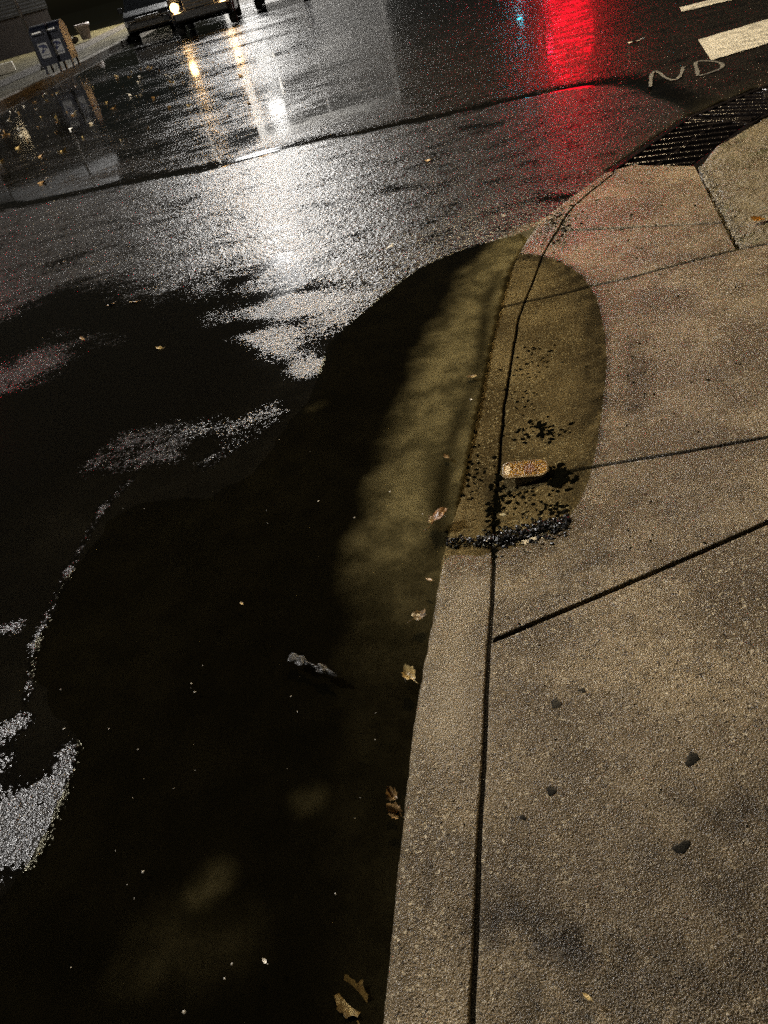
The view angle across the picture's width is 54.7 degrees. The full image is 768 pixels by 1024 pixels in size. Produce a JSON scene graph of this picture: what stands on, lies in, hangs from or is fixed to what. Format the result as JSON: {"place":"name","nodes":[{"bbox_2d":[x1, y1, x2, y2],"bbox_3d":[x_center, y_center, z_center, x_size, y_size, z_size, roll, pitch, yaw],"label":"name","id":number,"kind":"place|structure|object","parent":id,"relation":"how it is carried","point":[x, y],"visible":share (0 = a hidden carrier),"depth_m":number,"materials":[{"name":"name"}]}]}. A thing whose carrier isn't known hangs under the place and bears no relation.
{"place":"outdoors","nodes":[
{"label":"outdoors","id":0,"kind":"place"},
{"bbox_2d":[0,61,15,74],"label":"parking block","id":1,"kind":"structure","parent":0,"point":[6,67],"depth_m":26.32,"materials":[{"name":"concrete"}]},
{"bbox_2d":[0,23,123,79],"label":"lawn","id":2,"kind":"structure","parent":0,"point":[24,61],"depth_m":33.45,"materials":[{"name":"green plant"}]},
{"bbox_2d":[0,0,51,60],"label":"house","id":3,"kind":"structure","parent":2,"relation":"on","point":[15,41],"depth_m":36.90,"materials":[{"name":"brick"}]},
{"bbox_2d":[71,36,78,43],"bbox_3d":[-13.944,-21.217,33.390,0.393,0.308,0.414,4,41,23],"label":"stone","id":4,"kind":"object","parent":2,"relation":"on","point":[75,40],"visible":0.68,"depth_m":33.28,"materials":[{"name":"grey stone"}]},
{"bbox_2d":[74,22,90,39],"bbox_3d":[-13.536,-21.681,33.502,0.680,0.600,0.680,-16,38,0],"label":"planter","id":5,"kind":"object","parent":2,"relation":"on","point":[83,30],"visible":1,"depth_m":33.32,"materials":[{"name":"grey concrete"}]},
{"bbox_2d":[0,24,125,86],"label":"sidewalk","id":6,"kind":"structure","parent":0,"point":[36,67],"depth_m":29.10,"materials":[{"name":"grey concrete"}]},
{"bbox_2d":[0,28,128,97],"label":"sidewalk","id":7,"kind":"structure","parent":0,"point":[12,87],"depth_m":23.71,"materials":[{"name":"grey concrete"}]},
{"bbox_2d":[13,0,46,69],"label":"sign pole","id":8,"kind":"object","parent":7,"relation":"on","point":[23,20],"visible":0.63,"depth_m":23.08,"materials":[{"name":"grey metal"}]},
{"bbox_2d":[45,0,116,18],"label":"sky","id":9,"kind":"structure","parent":0,"point":[56,8],"materials":[{"name":"black"}]},
{"bbox_2d":[0,0,767,1023],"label":"road","id":10,"kind":"structure","parent":0,"point":[306,370],"depth_m":3.06,"materials":[{"name":"black asphalt"}]},
{"bbox_2d":[0,33,141,106],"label":"curb","id":11,"kind":"structure","parent":10,"relation":"on","point":[15,95],"depth_m":21.32,"materials":[{"name":"concrete"}]},
{"bbox_2d":[28,23,67,74],"bbox_3d":[-9.405,-12.941,20.756,0.509,1.162,0.575,-8,38,9],"label":"street mailbox","id":12,"kind":"object","parent":11,"relation":"on","point":[43,44],"visible":0.94,"depth_m":20.55,"materials":[{"name":"blue metal"}]},
{"bbox_2d":[31,31,43,36],"bbox_3d":[-9.501,-13.097,20.341,0.372,0.088,0.119,-8,38,9],"label":"door","id":13,"kind":"structure","parent":12,"relation":"in","point":[35,34],"depth_m":20.30,"materials":[{"name":"silver metal"}]},
{"bbox_2d":[46,19,80,70],"bbox_3d":[-9.079,-13.121,20.870,0.509,1.162,0.575,-8,38,9],"label":"street mailbox","id":14,"kind":"object","parent":11,"relation":"on","point":[57,29],"visible":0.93,"depth_m":20.70,"materials":[{"name":"blue metal"}]},
{"bbox_2d":[47,27,57,32],"bbox_3d":[-9.176,-13.278,20.455,0.372,0.088,0.119,-8,38,9],"label":"door","id":15,"kind":"structure","parent":14,"relation":"in","point":[50,29],"depth_m":20.41,"materials":[{"name":"silver metal"}]},
{"bbox_2d":[117,0,175,40],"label":"parked car","id":16,"kind":"object","parent":10,"relation":"on","point":[141,16],"visible":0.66,"depth_m":27.46,"materials":[{"name":"grey paint"}]},
{"bbox_2d":[166,0,241,36],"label":"oncoming car","id":17,"kind":"object","parent":10,"relation":"on","point":[188,13],"visible":1,"depth_m":22.59,"materials":[{"name":"paint"}]},
{"bbox_2d":[60,439,422,1013],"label":"floating specks","id":18,"kind":"object","parent":10,"relation":"on","point":[183,1011],"visible":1,"depth_m":1.65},
{"bbox_2d":[254,0,264,9],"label":"parked car","id":19,"kind":"object","parent":10,"relation":"on","point":[258,4],"visible":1,"depth_m":26.02,"materials":[{"name":"paint"}]},
{"bbox_2d":[649,67,684,86],"bbox_3d":[2.312,-3.585,6.112,0.276,0.001,0.551,5,42,25],"label":"painted letter","id":20,"kind":"object","parent":10,"relation":"on","point":[664,76],"visible":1,"depth_m":6.12,"materials":[{"name":"white paint"}]},
{"bbox_2d":[600,116,760,176],"bbox_3d":[1.880,-2.281,4.665,0.520,0.054,1.124,22,51,38],"label":"storm drain grate","id":21,"kind":"object","parent":10,"relation":"on","point":[695,142],"visible":0.66,"depth_m":4.68,"materials":[{"name":"metal"}]},
{"bbox_2d":[680,0,728,10],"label":"crosswalk stripe","id":22,"kind":"object","parent":10,"relation":"on","point":[696,5],"visible":1,"depth_m":8.30,"materials":[{"name":"white paint"}]},
{"bbox_2d":[693,60,724,75],"bbox_3d":[2.655,-3.638,6.059,0.228,0.001,0.568,0,40,20],"label":"painted letter","id":23,"kind":"object","parent":10,"relation":"on","point":[722,65],"visible":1,"depth_m":6.04,"materials":[{"name":"white paint"}]},
{"bbox_2d":[686,84,767,124],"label":"storm drain grate","id":24,"kind":"object","parent":10,"relation":"on","point":[753,102],"visible":0.75,"depth_m":5.04,"materials":[{"name":"metal"}]},
{"bbox_2d":[698,19,767,59],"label":"crosswalk stripe","id":25,"kind":"object","parent":10,"relation":"on","point":[729,42],"visible":1,"depth_m":6.59,"materials":[{"name":"white paint"}]},
{"label":"puddle","id":26,"kind":"structure","parent":10,"relation":"on","visible":0},
{"bbox_2d":[288,653,336,676],"bbox_3d":[-0.192,0.414,2.002,0.170,0.021,0.032,14,46,33],"label":"plastic scrap","id":27,"kind":"object","parent":26,"relation":"on","point":[320,668],"visible":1,"depth_m":2.00,"materials":[{"name":"grey plastic"}]},
{"bbox_2d":[385,786,397,803],"bbox_3d":[0.021,0.628,1.645,0.047,0.023,0.025,17,48,35],"label":"fallen leaf","id":28,"kind":"object","parent":26,"relation":"on","point":[391,793],"visible":1,"depth_m":1.65,"materials":[{"name":"brown plant"}]},
{"bbox_2d":[386,802,403,818],"bbox_3d":[0.029,0.657,1.619,0.062,0.018,0.033,33,75,19],"label":"fallen leaf","id":29,"kind":"object","parent":26,"relation":"on","point":[394,810],"visible":0.92,"depth_m":1.62,"materials":[{"name":"brown plant"}]},
{"bbox_2d":[401,664,418,683],"bbox_3d":[0.066,0.419,1.894,0.037,0.022,0.071,-15,38,1],"label":"fallen leaf","id":30,"kind":"object","parent":26,"relation":"on","point":[408,672],"visible":1,"depth_m":1.91,"materials":[{"name":"beige plant"}]},
{"bbox_2d":[408,609,425,622],"bbox_3d":[0.090,0.289,2.060,0.069,0.012,0.039,-35,42,-23],"label":"fallen leaf","id":31,"kind":"object","parent":26,"relation":"on","point":[417,615],"visible":1,"depth_m":2.07,"materials":[{"name":"beige plant"}]},
{"bbox_2d":[423,507,446,531],"bbox_3d":[0.158,0.021,2.362,0.065,0.029,0.122,21,58,45],"label":"fallen leaf","id":32,"kind":"object","parent":26,"relation":"on","point":[439,512],"visible":1,"depth_m":2.38,"materials":[{"name":"brown plant"}]},
{"bbox_2d":[383,240,767,1023],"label":"sidewalk","id":33,"kind":"structure","parent":0,"point":[635,920],"depth_m":1.70,"materials":[{"name":"concrete"}]},
{"bbox_2d":[445,509,571,556],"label":"wet crumbs","id":34,"kind":"object","parent":33,"relation":"on","point":[561,523],"visible":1,"depth_m":2.24,"materials":[{"name":"black"}]},
{"bbox_2d":[461,341,579,558],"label":"sunken crumbs","id":35,"kind":"object","parent":33,"relation":"on","point":[559,475],"visible":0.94,"depth_m":2.45,"materials":[{"name":"black"}]},
{"bbox_2d":[502,459,548,478],"bbox_3d":[0.472,-0.144,2.481,0.152,0.006,0.091,-5,39,14],"label":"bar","id":36,"kind":"object","parent":33,"relation":"on","point":[525,469],"visible":1,"depth_m":2.48,"materials":[{"name":"gold plastic"}]},
{"bbox_2d":[547,786,555,795],"bbox_3d":[0.344,0.575,1.531,0.021,0.001,0.021,-29,39,-17],"label":"gum spot","id":37,"kind":"object","parent":33,"relation":"on","point":[551,790],"visible":1,"depth_m":1.53,"materials":[{"name":"black"}]},
{"bbox_2d":[551,699,561,708],"bbox_3d":[0.395,0.439,1.699,0.025,0.001,0.025,-12,38,5],"label":"gum spot","id":38,"kind":"object","parent":33,"relation":"on","point":[556,703],"visible":1,"depth_m":1.70,"materials":[{"name":"black"}]},
{"bbox_2d":[583,993,593,1001],"bbox_3d":[0.334,0.792,1.210,0.008,0.003,0.023,-38,43,-27],"label":"fallen leaf","id":39,"kind":"object","parent":33,"relation":"on","point":[587,996],"visible":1,"depth_m":1.21,"materials":[{"name":"beige plant"}]},
{"bbox_2d":[419,155,767,996],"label":"leaf crumbs","id":40,"kind":"object","parent":33,"relation":"on","point":[619,367],"visible":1,"depth_m":3.07,"materials":[{"name":"black"}]},
{"bbox_2d":[672,840,690,853],"bbox_3d":[0.557,0.625,1.385,0.036,0.001,0.020,-27,39,-14],"label":"gum spot","id":41,"kind":"object","parent":33,"relation":"on","point":[682,847],"visible":1,"depth_m":1.39,"materials":[{"name":"black"}]},
{"bbox_2d":[685,752,699,766],"bbox_3d":[0.628,0.506,1.519,0.036,0.001,0.024,-28,39,-16],"label":"gum spot","id":42,"kind":"object","parent":33,"relation":"on","point":[692,759],"visible":1,"depth_m":1.52,"materials":[{"name":"black"}]},
{"bbox_2d":[494,164,734,335],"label":"curb corner paving","id":43,"kind":"structure","parent":0,"point":[547,284],"depth_m":3.72,"materials":[{"name":"concrete"}]},
{"bbox_2d":[699,117,767,250],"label":"slab","id":44,"kind":"structure","parent":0,"point":[738,167],"depth_m":3.92,"materials":[{"name":"concrete"}]},
{"bbox_2d":[698,165,751,248],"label":"pebbles","id":45,"kind":"object","parent":44,"relation":"on","point":[708,185],"visible":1,"depth_m":3.72,"materials":[{"name":"grey gravel"}]},
{"bbox_2d":[751,216,767,220],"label":"fallen leaf","id":46,"kind":"object","parent":44,"relation":"on","point":[755,218],"visible":1,"depth_m":3.47,"materials":[{"name":"orange plant"}]}
]}

